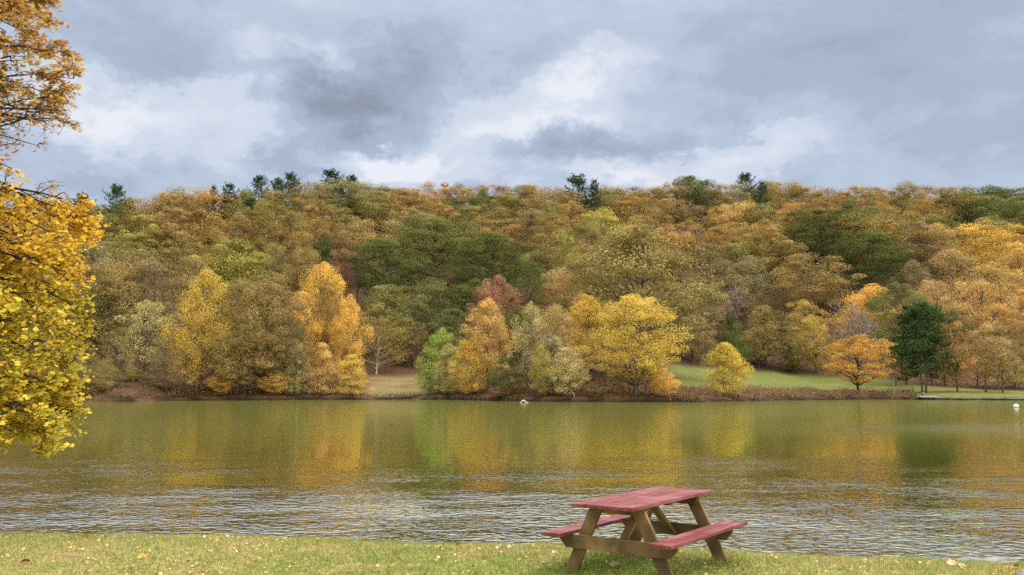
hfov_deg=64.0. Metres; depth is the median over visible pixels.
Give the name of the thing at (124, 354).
tree
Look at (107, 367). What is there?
tree
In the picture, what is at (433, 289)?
tree
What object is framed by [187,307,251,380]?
tree
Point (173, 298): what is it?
tree
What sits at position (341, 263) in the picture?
tree
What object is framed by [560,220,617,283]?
tree
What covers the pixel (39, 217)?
tree
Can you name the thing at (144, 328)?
tree
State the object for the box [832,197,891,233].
tree
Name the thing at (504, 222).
tree
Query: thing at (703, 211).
bare tree
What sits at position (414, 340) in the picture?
tree
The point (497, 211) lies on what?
tree
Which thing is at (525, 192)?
tree
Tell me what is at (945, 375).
tree
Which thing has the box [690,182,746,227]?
tree
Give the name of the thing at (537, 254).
tree
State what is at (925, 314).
cedar tree
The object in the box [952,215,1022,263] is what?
tree
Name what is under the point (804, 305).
tree
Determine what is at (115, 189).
pine tree
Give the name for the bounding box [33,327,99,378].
tree
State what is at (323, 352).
shrub
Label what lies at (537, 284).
tree
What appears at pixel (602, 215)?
tree
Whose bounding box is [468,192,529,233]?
tree
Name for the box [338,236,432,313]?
tree
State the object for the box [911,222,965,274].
tree
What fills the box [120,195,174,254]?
tree
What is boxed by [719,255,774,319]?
tree
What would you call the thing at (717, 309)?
tree
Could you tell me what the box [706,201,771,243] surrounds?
tree
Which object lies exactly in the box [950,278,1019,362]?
tree
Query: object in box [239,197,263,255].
pine tree
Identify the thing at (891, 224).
tree
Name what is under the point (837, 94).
sky
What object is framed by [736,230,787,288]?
tree
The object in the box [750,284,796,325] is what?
tree
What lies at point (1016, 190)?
tree
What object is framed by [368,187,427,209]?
tree
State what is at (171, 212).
tree
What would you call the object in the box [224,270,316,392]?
tree
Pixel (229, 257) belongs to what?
tree
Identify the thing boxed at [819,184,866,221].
tree
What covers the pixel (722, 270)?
tree
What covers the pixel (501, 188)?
tree
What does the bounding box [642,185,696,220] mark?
tree
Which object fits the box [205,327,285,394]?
tree
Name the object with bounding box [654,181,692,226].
tree
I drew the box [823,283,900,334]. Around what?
tree
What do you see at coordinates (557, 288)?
tree
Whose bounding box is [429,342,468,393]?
shrub
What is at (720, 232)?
tree
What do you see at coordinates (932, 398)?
lake wall
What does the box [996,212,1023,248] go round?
tree
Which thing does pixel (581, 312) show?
tree
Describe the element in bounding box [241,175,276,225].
pine tree
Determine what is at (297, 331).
tree
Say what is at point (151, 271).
tree
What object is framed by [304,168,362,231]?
pine tree
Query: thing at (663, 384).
shrub
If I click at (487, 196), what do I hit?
tree
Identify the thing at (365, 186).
tree
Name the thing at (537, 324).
tree
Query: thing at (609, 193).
tree
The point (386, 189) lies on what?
tree
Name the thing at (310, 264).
tree
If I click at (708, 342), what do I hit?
tree
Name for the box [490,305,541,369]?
tree
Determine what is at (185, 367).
tree
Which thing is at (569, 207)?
tree
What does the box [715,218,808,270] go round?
tree
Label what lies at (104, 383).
shrub
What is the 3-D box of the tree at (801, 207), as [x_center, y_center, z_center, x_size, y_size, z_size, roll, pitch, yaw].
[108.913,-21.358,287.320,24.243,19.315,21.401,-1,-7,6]
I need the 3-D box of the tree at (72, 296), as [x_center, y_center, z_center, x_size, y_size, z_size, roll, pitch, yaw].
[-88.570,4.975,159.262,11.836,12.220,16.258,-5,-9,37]
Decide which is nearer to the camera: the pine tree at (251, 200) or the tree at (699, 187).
the pine tree at (251, 200)
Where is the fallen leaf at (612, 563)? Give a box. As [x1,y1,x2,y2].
[610,561,618,565]
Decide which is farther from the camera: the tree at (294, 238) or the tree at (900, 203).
the tree at (900, 203)
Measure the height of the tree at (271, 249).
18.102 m
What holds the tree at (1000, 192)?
on the ground at (396, 379)
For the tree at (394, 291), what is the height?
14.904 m
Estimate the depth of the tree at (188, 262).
165.23 m
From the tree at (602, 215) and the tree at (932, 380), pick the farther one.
the tree at (602, 215)
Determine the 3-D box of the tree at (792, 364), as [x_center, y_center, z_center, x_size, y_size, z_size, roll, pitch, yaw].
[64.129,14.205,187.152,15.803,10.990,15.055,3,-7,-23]
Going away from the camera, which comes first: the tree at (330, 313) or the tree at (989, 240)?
the tree at (330, 313)
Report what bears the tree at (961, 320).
on the ground at (396, 379)
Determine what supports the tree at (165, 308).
on the ground at (396, 379)
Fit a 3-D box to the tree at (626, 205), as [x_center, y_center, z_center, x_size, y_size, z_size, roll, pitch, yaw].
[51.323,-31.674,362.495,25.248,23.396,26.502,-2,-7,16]
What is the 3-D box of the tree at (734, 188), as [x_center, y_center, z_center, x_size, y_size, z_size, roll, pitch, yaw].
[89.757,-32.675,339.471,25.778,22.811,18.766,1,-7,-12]
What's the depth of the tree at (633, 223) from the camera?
245.39 m
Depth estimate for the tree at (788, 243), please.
247.41 m
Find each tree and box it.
[0,0,111,459]
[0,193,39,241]
[0,241,63,313]
[6,291,73,349]
[20,208,61,241]
[26,285,91,323]
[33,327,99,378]
[35,223,90,291]
[46,240,98,308]
[51,297,110,361]
[53,255,157,360]
[65,191,96,233]
[71,213,134,271]
[71,348,113,387]
[72,241,120,317]
[72,286,150,363]
[73,263,96,308]
[73,294,136,351]
[77,202,117,261]
[87,360,122,386]
[95,233,180,292]
[97,183,140,261]
[98,327,141,386]
[103,196,151,255]
[105,214,166,276]
[105,283,165,342]
[108,299,191,380]
[114,257,208,354]
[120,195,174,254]
[120,299,185,365]
[135,206,205,270]
[136,190,196,249]
[138,343,194,392]
[143,277,202,342]
[145,209,244,268]
[155,232,219,307]
[157,185,210,233]
[158,255,222,337]
[159,267,245,392]
[160,327,205,389]
[162,184,251,242]
[179,225,236,302]
[186,237,276,313]
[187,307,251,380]
[193,281,280,392]
[205,184,218,244]
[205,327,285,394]
[206,211,267,279]
[212,181,244,236]
[219,197,257,255]
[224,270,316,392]
[224,314,278,359]
[233,243,295,317]
[234,188,266,236]
[237,200,302,269]
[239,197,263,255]
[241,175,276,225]
[242,187,293,241]
[251,231,320,293]
[254,313,317,393]
[262,210,315,276]
[268,177,296,242]
[268,312,323,385]
[270,191,317,236]
[271,171,311,213]
[272,180,350,228]
[272,291,330,381]
[281,246,325,321]
[293,198,349,253]
[293,261,347,380]
[296,204,332,252]
[300,233,343,293]
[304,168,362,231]
[308,280,344,384]
[309,179,386,228]
[326,247,367,303]
[327,294,374,388]
[328,214,373,266]
[333,216,404,278]
[338,198,385,244]
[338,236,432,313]
[339,174,365,216]
[342,316,412,373]
[344,182,392,217]
[348,302,416,361]
[349,270,370,312]
[351,203,413,241]
[358,284,434,342]
[361,183,409,234]
[364,213,505,294]
[366,193,406,231]
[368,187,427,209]
[370,207,432,247]
[378,319,430,366]
[388,208,446,264]
[390,299,452,358]
[394,276,464,336]
[398,191,447,215]
[406,199,441,234]
[408,181,470,217]
[416,308,494,360]
[419,278,513,336]
[423,203,464,257]
[428,191,495,245]
[428,212,474,247]
[438,205,502,258]
[440,181,486,212]
[442,230,547,305]
[452,296,519,390]
[462,206,531,259]
[463,183,499,216]
[465,192,500,229]
[465,274,526,370]
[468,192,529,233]
[475,218,533,273]
[490,184,548,226]
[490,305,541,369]
[491,184,512,209]
[501,208,568,273]
[501,259,545,322]
[503,301,555,393]
[509,183,579,225]
[515,243,571,307]
[517,196,561,250]
[517,211,581,276]
[522,303,579,385]
[523,202,576,248]
[539,222,730,374]
[539,266,602,357]
[546,188,586,227]
[547,200,590,247]
[549,225,579,293]
[552,173,605,227]
[552,192,590,220]
[555,293,620,380]
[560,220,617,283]
[560,247,597,325]
[567,206,637,263]
[571,292,696,395]
[572,238,598,292]
[573,279,648,345]
[582,184,631,224]
[585,178,606,222]
[597,194,674,227]
[601,219,666,271]
[604,184,648,223]
[605,191,650,227]
[624,185,666,227]
[627,208,681,252]
[635,283,698,346]
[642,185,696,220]
[644,227,695,279]
[653,198,705,240]
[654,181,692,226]
[659,328,691,358]
[661,175,742,232]
[661,219,717,271]
[675,240,743,293]
[679,315,715,363]
[680,292,735,344]
[682,191,710,232]
[686,257,762,313]
[689,202,717,232]
[689,222,747,272]
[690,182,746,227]
[690,339,717,364]
[700,293,729,336]
[702,205,734,251]
[704,182,754,228]
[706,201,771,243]
[706,237,760,301]
[713,289,765,332]
[713,313,752,384]
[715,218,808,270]
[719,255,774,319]
[720,283,748,331]
[725,331,757,360]
[726,186,777,224]
[728,202,790,253]
[734,172,765,219]
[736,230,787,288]
[740,305,791,367]
[743,180,790,225]
[743,327,778,367]
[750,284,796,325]
[753,180,772,220]
[753,235,811,284]
[755,326,830,372]
[756,178,810,225]
[756,252,866,316]
[766,201,816,241]
[772,207,885,268]
[774,184,840,225]
[783,299,831,348]
[785,198,853,251]
[794,314,840,372]
[808,230,935,294]
[815,187,855,216]
[815,210,935,271]
[817,294,898,392]
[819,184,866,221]
[820,327,849,375]
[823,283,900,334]
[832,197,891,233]
[852,186,882,211]
[854,186,900,219]
[854,200,898,240]
[858,282,943,384]
[868,206,925,250]
[873,325,911,386]
[877,179,926,228]
[882,300,968,392]
[886,192,915,230]
[887,259,940,313]
[890,221,958,277]
[894,192,995,232]
[896,277,965,354]
[897,285,969,326]
[900,196,962,242]
[901,183,939,228]
[901,213,976,253]
[907,249,992,302]
[911,185,971,222]
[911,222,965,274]
[914,237,940,268]
[914,332,950,385]
[926,315,977,391]
[932,185,997,235]
[932,346,962,385]
[935,303,979,342]
[937,307,978,360]
[939,194,1023,236]
[945,184,1023,229]
[946,219,1023,277]
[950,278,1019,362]
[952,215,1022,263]
[952,322,1023,391]
[953,356,1004,386]
[954,261,1023,317]
[967,303,1023,348]
[971,324,1022,392]
[972,339,1023,389]
[986,241,1023,309]
[988,186,1023,221]
[991,339,1023,388]
[992,200,1023,248]
[995,295,1023,354]
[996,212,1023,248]
[999,234,1023,278]
[1009,287,1023,326]
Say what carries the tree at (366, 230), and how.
on the ground at (396, 379)
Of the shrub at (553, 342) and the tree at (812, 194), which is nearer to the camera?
the shrub at (553, 342)
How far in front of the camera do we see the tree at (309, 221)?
232.90 m
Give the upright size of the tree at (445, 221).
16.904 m
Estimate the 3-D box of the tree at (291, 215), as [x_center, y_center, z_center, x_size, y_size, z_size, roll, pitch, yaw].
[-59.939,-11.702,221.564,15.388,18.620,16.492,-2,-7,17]
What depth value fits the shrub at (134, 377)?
130.57 m
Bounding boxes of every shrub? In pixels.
[81,379,113,391]
[115,368,146,380]
[147,379,178,386]
[206,368,236,393]
[257,370,293,395]
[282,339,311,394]
[294,342,346,394]
[333,354,377,394]
[413,370,447,394]
[414,326,463,392]
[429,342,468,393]
[448,334,490,393]
[484,351,528,394]
[489,387,511,396]
[527,332,574,394]
[528,346,556,395]
[541,347,595,396]
[583,383,606,395]
[648,368,682,396]
[699,342,755,395]
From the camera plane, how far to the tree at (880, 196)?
324.01 m
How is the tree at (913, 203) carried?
on the ground at (396, 379)
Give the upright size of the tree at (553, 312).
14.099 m
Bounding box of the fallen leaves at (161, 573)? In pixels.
[0,534,1023,574]
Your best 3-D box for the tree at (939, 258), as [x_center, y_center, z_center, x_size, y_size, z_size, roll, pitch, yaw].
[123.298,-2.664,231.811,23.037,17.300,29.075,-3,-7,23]
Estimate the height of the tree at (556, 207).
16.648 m
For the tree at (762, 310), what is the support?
on the ground at (396, 379)
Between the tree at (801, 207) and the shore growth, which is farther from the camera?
the tree at (801, 207)
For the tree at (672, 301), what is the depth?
184.48 m
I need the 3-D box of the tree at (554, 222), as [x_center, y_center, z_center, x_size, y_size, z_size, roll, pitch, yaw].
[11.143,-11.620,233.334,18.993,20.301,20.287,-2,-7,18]
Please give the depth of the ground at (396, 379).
155.10 m
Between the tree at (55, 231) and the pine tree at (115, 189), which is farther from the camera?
the pine tree at (115, 189)
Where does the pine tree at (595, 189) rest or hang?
on the ground at (396, 379)
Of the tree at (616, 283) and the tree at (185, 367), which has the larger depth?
the tree at (616, 283)
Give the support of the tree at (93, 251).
on the ground at (396, 379)
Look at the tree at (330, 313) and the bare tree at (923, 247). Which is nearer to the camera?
the tree at (330, 313)
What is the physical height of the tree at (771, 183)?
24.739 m
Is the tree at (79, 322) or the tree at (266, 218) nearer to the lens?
the tree at (79, 322)
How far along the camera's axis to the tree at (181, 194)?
228.63 m
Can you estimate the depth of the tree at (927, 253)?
252.12 m
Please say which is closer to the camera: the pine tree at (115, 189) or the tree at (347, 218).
the pine tree at (115, 189)
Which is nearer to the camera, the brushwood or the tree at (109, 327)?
the brushwood
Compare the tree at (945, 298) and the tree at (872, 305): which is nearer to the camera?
the tree at (872, 305)
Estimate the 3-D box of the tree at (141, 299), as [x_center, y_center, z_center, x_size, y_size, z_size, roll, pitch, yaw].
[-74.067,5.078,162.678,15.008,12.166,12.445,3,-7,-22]
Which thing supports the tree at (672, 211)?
on the ground at (396, 379)
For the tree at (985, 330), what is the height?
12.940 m
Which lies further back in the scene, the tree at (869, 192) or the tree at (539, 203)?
the tree at (869, 192)
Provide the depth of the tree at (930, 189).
345.79 m
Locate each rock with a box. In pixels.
[955,558,975,561]
[984,557,1022,563]
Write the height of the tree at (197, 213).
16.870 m
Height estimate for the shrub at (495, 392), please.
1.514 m
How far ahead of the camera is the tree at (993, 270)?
211.03 m
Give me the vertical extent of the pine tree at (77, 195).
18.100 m
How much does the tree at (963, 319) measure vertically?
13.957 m
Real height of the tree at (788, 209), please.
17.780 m
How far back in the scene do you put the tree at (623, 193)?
334.24 m
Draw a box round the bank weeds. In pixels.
[668,382,914,401]
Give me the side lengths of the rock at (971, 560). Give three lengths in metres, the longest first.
0.317 x 0.244 x 0.114 m
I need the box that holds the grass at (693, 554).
[0,527,1023,574]
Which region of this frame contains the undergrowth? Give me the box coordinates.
[0,290,1023,396]
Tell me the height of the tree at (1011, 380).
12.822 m
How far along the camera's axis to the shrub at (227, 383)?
131.02 m
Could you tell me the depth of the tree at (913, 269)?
212.08 m
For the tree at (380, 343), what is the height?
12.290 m
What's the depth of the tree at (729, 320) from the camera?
149.46 m
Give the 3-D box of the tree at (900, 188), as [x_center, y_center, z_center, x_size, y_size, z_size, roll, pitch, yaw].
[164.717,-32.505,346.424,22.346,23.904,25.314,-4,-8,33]
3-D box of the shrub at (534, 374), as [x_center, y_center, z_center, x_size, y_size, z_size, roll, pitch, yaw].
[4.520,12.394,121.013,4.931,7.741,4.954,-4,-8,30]
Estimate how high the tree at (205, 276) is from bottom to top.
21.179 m
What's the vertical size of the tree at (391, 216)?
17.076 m
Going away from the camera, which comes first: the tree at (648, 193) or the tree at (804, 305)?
the tree at (804, 305)
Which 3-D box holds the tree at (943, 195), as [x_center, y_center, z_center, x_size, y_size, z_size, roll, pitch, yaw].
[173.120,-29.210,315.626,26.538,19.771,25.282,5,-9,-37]
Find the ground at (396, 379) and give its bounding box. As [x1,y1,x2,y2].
[0,211,1023,574]
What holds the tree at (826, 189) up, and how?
on the ground at (396, 379)
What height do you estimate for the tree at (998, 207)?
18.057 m
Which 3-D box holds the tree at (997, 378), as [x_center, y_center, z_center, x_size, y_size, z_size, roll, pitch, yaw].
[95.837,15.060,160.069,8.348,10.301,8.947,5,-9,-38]
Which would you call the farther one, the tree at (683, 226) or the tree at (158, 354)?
the tree at (683, 226)
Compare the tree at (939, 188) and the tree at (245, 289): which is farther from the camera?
the tree at (939, 188)
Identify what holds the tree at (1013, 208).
on the ground at (396, 379)
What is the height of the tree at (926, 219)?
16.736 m
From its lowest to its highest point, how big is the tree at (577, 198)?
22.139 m
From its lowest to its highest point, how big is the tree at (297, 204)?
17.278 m
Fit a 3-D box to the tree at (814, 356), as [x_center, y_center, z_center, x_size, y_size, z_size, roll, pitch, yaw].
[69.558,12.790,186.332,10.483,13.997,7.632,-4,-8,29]
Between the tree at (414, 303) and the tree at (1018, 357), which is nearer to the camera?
the tree at (1018, 357)
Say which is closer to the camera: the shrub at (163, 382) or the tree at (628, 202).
the shrub at (163, 382)
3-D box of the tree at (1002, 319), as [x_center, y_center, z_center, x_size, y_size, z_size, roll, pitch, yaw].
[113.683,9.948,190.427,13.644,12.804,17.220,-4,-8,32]
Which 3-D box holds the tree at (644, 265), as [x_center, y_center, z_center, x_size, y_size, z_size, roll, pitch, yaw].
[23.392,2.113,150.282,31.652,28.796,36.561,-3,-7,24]
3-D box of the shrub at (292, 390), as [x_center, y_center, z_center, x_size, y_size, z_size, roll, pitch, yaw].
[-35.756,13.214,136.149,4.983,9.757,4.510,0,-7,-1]
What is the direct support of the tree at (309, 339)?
on the ground at (396, 379)
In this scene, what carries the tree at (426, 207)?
on the ground at (396, 379)
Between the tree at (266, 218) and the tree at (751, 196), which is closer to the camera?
the tree at (266, 218)
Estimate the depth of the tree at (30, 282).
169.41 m
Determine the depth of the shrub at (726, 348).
124.45 m
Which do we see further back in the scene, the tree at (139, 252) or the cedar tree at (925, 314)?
the tree at (139, 252)
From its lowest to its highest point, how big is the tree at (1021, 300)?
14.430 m
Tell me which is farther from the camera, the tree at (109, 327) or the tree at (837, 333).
the tree at (837, 333)
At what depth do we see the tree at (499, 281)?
152.10 m
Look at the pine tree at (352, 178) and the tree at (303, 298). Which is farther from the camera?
the pine tree at (352, 178)
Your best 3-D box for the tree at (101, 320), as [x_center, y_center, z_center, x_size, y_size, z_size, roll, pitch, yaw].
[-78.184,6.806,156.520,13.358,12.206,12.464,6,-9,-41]
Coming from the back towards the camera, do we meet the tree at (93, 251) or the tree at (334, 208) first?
the tree at (334, 208)
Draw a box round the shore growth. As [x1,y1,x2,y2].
[69,391,916,401]
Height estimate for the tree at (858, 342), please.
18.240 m
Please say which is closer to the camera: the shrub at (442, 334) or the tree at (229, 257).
the shrub at (442, 334)
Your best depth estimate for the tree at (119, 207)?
217.77 m
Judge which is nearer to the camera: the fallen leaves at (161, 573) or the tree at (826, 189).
the fallen leaves at (161, 573)
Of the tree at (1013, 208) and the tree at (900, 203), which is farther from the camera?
the tree at (900, 203)
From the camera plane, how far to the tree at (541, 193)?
296.19 m
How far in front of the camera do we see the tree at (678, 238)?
262.06 m
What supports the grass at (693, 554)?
on the ground at (396, 379)
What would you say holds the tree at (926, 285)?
on the ground at (396, 379)
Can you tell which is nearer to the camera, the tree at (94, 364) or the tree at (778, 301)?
the tree at (94, 364)
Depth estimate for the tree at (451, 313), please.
184.25 m
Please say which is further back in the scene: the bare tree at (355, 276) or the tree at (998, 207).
the tree at (998, 207)
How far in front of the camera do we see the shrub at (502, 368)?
126.15 m
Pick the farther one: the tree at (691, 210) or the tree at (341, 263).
the tree at (691, 210)
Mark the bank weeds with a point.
(796, 393)
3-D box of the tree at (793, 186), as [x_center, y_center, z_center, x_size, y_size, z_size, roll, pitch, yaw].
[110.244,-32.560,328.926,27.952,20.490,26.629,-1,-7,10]
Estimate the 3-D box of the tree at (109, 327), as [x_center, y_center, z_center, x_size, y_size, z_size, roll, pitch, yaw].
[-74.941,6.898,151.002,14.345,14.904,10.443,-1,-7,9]
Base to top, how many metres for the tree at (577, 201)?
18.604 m
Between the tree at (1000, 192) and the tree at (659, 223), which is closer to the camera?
the tree at (659, 223)
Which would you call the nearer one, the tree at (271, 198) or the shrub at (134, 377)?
the shrub at (134, 377)
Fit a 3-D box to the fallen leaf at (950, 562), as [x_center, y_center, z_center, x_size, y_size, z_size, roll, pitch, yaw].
[4.717,2.939,8.781,0.133,0.057,0.096,0,-7,0]
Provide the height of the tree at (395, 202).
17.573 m
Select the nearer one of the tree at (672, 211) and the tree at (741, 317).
the tree at (741, 317)
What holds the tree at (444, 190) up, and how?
on the ground at (396, 379)
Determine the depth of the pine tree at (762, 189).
323.31 m
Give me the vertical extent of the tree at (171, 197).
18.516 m
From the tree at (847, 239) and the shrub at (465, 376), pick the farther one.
the tree at (847, 239)
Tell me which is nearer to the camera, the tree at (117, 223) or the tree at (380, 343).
the tree at (380, 343)
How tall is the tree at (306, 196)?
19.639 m
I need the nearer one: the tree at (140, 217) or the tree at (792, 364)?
the tree at (792, 364)
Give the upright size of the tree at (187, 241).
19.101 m
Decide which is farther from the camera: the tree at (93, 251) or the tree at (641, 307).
the tree at (93, 251)
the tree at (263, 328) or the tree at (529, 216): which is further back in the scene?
the tree at (529, 216)
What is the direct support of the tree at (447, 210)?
on the ground at (396, 379)
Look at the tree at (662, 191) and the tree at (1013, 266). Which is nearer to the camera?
the tree at (1013, 266)
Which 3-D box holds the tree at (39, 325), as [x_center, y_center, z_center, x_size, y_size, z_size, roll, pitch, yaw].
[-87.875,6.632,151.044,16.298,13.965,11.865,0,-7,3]
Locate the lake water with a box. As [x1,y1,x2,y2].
[0,399,1023,561]
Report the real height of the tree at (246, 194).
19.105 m
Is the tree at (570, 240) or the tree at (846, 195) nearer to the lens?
the tree at (570, 240)
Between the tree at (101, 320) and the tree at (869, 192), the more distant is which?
the tree at (869, 192)
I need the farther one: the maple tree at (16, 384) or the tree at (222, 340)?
the tree at (222, 340)
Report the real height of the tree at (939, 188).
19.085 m
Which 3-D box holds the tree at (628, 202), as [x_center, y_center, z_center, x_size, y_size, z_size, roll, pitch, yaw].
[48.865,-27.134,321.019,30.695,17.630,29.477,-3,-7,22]
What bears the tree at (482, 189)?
on the ground at (396, 379)
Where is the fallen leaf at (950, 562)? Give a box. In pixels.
[946,558,957,564]
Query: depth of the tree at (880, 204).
298.00 m
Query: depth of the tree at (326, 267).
156.48 m
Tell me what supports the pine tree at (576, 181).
on the ground at (396, 379)
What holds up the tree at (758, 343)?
on the ground at (396, 379)
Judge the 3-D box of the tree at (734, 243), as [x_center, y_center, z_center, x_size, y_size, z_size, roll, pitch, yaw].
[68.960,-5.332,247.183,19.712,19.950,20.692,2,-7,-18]
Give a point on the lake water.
(935, 479)
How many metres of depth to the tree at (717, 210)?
296.60 m
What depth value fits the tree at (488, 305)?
135.57 m
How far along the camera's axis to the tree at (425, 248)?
241.78 m
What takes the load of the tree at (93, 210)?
on the ground at (396, 379)
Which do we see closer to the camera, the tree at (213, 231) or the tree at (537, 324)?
the tree at (537, 324)
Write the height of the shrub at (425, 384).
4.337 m
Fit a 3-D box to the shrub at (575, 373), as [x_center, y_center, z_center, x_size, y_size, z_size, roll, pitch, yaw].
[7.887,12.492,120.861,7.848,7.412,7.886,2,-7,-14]
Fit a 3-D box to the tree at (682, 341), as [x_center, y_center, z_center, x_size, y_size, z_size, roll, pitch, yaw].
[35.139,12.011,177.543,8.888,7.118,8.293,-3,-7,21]
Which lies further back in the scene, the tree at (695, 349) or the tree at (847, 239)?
the tree at (847, 239)
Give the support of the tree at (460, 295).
on the ground at (396, 379)
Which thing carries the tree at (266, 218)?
on the ground at (396, 379)
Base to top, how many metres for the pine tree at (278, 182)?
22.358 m
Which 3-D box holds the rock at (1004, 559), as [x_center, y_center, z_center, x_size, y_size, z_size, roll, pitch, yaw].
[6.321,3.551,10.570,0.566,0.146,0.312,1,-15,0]
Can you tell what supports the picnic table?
on the ground at (396, 379)
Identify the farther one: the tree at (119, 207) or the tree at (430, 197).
the tree at (430, 197)
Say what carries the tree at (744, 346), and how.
on the ground at (396, 379)
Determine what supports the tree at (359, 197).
on the ground at (396, 379)
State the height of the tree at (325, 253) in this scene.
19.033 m
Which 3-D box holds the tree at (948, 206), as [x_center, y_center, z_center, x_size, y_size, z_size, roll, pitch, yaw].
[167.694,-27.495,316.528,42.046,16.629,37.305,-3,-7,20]
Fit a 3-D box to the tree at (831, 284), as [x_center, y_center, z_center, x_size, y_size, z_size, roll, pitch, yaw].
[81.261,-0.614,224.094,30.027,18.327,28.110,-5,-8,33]
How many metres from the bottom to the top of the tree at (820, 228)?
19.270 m
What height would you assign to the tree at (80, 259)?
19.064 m
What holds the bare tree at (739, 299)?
on the ground at (396, 379)
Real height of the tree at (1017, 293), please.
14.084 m
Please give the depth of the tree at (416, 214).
272.61 m
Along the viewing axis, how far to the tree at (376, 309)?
183.59 m
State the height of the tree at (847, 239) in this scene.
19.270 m
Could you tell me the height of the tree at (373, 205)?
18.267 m
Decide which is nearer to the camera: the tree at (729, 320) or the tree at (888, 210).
the tree at (729, 320)
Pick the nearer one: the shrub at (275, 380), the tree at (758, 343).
the shrub at (275, 380)
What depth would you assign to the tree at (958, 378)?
149.12 m
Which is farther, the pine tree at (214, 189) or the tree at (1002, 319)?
the pine tree at (214, 189)
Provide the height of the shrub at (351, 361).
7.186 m
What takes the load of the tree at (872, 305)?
on the ground at (396, 379)
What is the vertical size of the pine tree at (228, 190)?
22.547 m
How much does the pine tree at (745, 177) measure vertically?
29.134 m
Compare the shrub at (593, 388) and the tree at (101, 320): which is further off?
the tree at (101, 320)
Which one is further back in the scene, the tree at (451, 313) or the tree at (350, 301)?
the tree at (451, 313)
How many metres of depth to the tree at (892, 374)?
164.39 m
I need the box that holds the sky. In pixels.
[0,0,1023,232]
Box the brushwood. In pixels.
[24,381,215,399]
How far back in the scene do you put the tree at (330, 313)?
149.90 m
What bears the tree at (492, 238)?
on the ground at (396, 379)
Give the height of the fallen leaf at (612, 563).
0.055 m
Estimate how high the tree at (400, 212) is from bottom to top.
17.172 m
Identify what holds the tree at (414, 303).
on the ground at (396, 379)
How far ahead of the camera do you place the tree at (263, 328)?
163.03 m
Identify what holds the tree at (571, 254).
on the ground at (396, 379)
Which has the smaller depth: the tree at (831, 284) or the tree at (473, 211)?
the tree at (831, 284)
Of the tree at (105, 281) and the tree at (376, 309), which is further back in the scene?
the tree at (376, 309)
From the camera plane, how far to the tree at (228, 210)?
225.28 m
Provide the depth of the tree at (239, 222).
213.72 m
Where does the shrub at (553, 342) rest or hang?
on the ground at (396, 379)
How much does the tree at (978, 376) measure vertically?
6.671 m
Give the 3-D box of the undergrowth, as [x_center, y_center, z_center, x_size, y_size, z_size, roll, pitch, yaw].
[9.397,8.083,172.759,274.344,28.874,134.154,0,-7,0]
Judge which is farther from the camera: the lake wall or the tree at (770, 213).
the tree at (770, 213)
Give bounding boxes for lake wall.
[919,397,1023,399]
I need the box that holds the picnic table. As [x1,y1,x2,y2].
[541,487,747,574]
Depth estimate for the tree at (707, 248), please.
243.42 m
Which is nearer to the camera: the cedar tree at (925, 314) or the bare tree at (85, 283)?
the cedar tree at (925, 314)
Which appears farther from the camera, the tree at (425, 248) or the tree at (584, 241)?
the tree at (425, 248)
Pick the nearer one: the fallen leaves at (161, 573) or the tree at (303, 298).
the fallen leaves at (161, 573)
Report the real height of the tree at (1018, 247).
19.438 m
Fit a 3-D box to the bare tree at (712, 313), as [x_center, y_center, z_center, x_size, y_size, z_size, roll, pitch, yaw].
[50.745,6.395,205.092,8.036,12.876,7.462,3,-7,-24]
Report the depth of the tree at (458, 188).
340.80 m
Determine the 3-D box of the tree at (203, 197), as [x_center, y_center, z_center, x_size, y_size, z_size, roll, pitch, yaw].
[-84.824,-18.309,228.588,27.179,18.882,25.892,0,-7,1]

